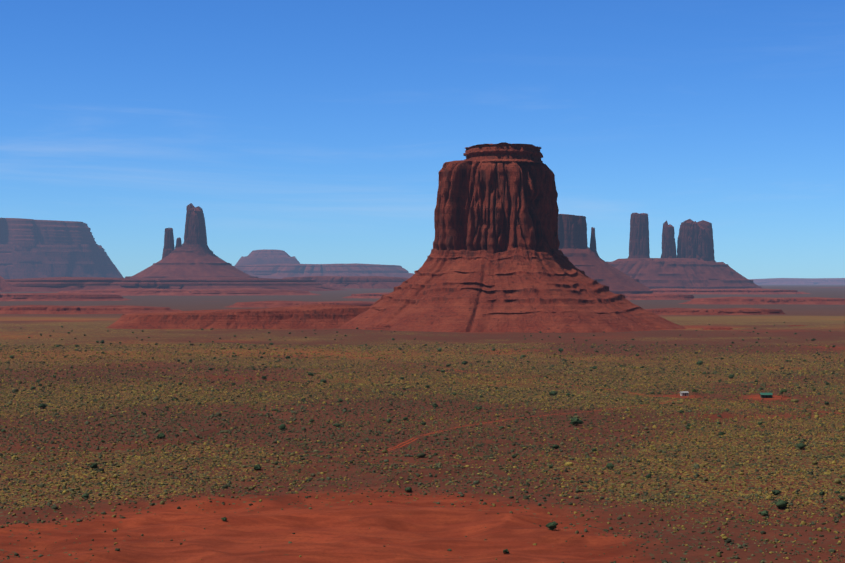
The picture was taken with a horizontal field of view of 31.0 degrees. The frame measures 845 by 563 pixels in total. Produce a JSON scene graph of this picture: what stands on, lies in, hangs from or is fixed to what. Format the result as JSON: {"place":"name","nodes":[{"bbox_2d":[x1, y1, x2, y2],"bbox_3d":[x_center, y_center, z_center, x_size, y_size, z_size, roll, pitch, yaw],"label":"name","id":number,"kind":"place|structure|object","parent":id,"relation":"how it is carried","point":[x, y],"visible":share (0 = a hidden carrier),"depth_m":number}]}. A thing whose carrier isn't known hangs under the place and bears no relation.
{"place":"outdoors","nodes":[
{"label":"outdoors","id":0,"kind":"place"},
{"bbox_2d":[0,293,129,300],"bbox_3d":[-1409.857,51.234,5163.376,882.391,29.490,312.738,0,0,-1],"label":"terrace","id":1,"kind":"structure","parent":0,"point":[49,297],"depth_m":5068.27},
{"bbox_2d":[0,305,180,313],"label":"terrace","id":2,"kind":"structure","parent":0,"point":[56,309],"depth_m":3514.53},
{"bbox_2d":[5,277,344,291],"bbox_3d":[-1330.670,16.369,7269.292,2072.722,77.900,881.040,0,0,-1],"label":"terrace","id":3,"kind":"structure","parent":0,"point":[53,284],"depth_m":6993.43},
{"bbox_2d":[58,288,319,295],"bbox_3d":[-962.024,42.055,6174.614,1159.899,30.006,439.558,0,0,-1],"label":"terrace","id":4,"kind":"structure","parent":0,"point":[182,292],"depth_m":6039.86},
{"bbox_2d":[226,301,374,307],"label":"terrace","id":5,"kind":"structure","parent":0,"point":[264,304],"depth_m":4136.03},
{"bbox_2d":[282,276,408,288],"bbox_3d":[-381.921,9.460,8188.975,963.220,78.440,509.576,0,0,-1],"label":"terrace","id":6,"kind":"structure","parent":0,"point":[372,282],"depth_m":8024.06},
{"bbox_2d":[343,292,388,297],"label":"terrace","id":7,"kind":"structure","parent":0,"point":[372,295],"depth_m":5537.52},
{"bbox_2d":[0,284,844,562],"bbox_3d":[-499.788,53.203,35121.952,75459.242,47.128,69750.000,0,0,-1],"label":"ground","id":8,"kind":"structure","parent":0,"point":[422,528],"depth_m":647.19},
{"bbox_2d":[0,276,12,291],"bbox_3d":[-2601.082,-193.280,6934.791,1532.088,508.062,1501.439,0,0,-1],"label":"mesa","id":9,"kind":"structure","parent":8,"relation":"on","point":[4,286],"depth_m":6931.34},
{"bbox_2d":[0,218,123,278],"bbox_3d":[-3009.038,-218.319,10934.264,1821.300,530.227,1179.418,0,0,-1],"label":"mesa","id":10,"kind":"structure","parent":8,"relation":"on","point":[31,248],"depth_m":10594.62},
{"bbox_2d":[125,243,257,277],"bbox_3d":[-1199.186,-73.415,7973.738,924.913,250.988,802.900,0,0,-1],"label":"talus slope","id":11,"kind":"structure","parent":8,"relation":"on","point":[183,262],"depth_m":7787.88},
{"bbox_2d":[162,228,174,258],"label":"rock spire","id":12,"kind":"structure","parent":11,"relation":"on","point":[169,247],"depth_m":7940.38},
{"bbox_2d":[175,237,181,247],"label":"rock spire","id":13,"kind":"structure","parent":11,"relation":"on","point":[178,242],"depth_m":7953.59},
{"bbox_2d":[182,203,209,254],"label":"rock spire","id":14,"kind":"structure","parent":11,"relation":"on","point":[195,236],"depth_m":7890.86},
{"bbox_2d":[106,304,369,328],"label":"ridge","id":15,"kind":"structure","parent":8,"relation":"on","point":[320,316],"depth_m":2398.25},
{"bbox_2d":[235,249,299,265],"bbox_3d":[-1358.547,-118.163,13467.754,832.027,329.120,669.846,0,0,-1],"label":"distant butte","id":16,"kind":"object","parent":8,"relation":"on","point":[263,256],"visible":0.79,"depth_m":13319.54},
{"bbox_2d":[234,263,413,278],"bbox_3d":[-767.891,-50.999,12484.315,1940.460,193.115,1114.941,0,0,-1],"label":"mesa","id":17,"kind":"structure","parent":8,"relation":"on","point":[277,271],"depth_m":12153.18},
{"bbox_2d":[370,324,392,329],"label":"outcrop","id":18,"kind":"object","parent":8,"relation":"on","point":[382,327],"visible":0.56,"depth_m":2287.41},
{"bbox_2d":[3,339,840,450],"bbox_3d":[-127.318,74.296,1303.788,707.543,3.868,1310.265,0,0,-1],"label":"dirt tracks","id":19,"kind":"object","parent":8,"relation":"on","point":[492,421],"visible":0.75,"depth_m":876.75},
{"bbox_2d":[0,343,844,562],"bbox_3d":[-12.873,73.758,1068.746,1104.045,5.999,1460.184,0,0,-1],"label":"shrubs","id":20,"kind":"object","parent":8,"relation":"on","point":[421,454],"visible":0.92,"depth_m":775.91},
{"bbox_2d":[0,322,844,553],"bbox_3d":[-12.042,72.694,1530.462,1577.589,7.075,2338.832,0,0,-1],"label":"shrubs","id":21,"kind":"object","parent":8,"relation":"on","point":[780,503],"visible":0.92,"depth_m":928.85},
{"bbox_2d":[338,160,684,332],"bbox_3d":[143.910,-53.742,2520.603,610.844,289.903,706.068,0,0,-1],"label":"butte","id":22,"kind":"object","parent":8,"relation":"on","point":[497,260],"visible":0.88,"depth_m":2384.02},
{"bbox_2d":[463,142,545,164],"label":"cap","id":23,"kind":"object","parent":22,"relation":"on","point":[503,151],"visible":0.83,"depth_m":2436.78},
{"bbox_2d":[558,214,652,293],"bbox_3d":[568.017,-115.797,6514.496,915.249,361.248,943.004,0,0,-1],"label":"butte","id":24,"kind":"object","parent":8,"relation":"on","point":[578,252],"visible":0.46,"depth_m":6306.79},
{"bbox_2d":[590,227,598,255],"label":"rock spire","id":25,"kind":"structure","parent":24,"relation":"attached to","point":[593,243],"depth_m":6504.95},
{"bbox_2d":[679,391,688,395],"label":"white house","id":26,"kind":"structure","parent":8,"relation":"on","point":[684,393],"depth_m":1003.56},
{"bbox_2d":[607,258,761,288],"bbox_3d":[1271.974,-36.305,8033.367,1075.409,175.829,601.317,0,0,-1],"label":"platform","id":27,"kind":"structure","parent":8,"relation":"on","point":[679,273],"depth_m":7844.19},
{"bbox_2d":[628,213,649,257],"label":"spire","id":28,"kind":"structure","parent":27,"relation":"on","point":[639,238],"depth_m":7981.72},
{"bbox_2d":[661,220,676,257],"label":"spire","id":29,"kind":"structure","parent":27,"relation":"on","point":[668,244],"depth_m":7999.41},
{"bbox_2d":[677,219,715,261],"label":"rock tower","id":30,"kind":"structure","parent":27,"relation":"on","point":[695,240],"depth_m":7967.65},
{"bbox_2d":[703,326,733,329],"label":"outcrop","id":31,"kind":"object","parent":8,"relation":"on","point":[718,328],"visible":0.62,"depth_m":2347.48},
{"bbox_2d":[760,393,772,397],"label":"green shed","id":32,"kind":"structure","parent":8,"relation":"on","point":[765,395],"depth_m":984.22},
{"bbox_2d":[749,278,844,284],"bbox_3d":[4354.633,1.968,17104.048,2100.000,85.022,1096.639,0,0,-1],"label":"plateau","id":33,"kind":"structure","parent":8,"relation":"on","point":[794,281],"depth_m":16715.30},
{"bbox_2d":[0,0,844,278],"label":"sky","id":34,"kind":"structure","parent":0,"point":[312,131]},
{"bbox_2d":[622,293,693,299],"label":"terrace","id":35,"kind":"structure","parent":0,"point":[656,296],"depth_m":5159.55},
{"bbox_2d":[645,308,784,314],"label":"terrace","id":36,"kind":"structure","parent":0,"point":[717,311],"depth_m":3370.45},
{"bbox_2d":[649,288,809,293],"bbox_3d":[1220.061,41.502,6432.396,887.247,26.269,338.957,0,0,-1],"label":"terrace","id":37,"kind":"structure","parent":0,"point":[716,291],"depth_m":6317.71},
{"bbox_2d":[679,297,844,304],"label":"terrace","id":38,"kind":"structure","parent":0,"point":[768,300],"depth_m":4552.71}
]}

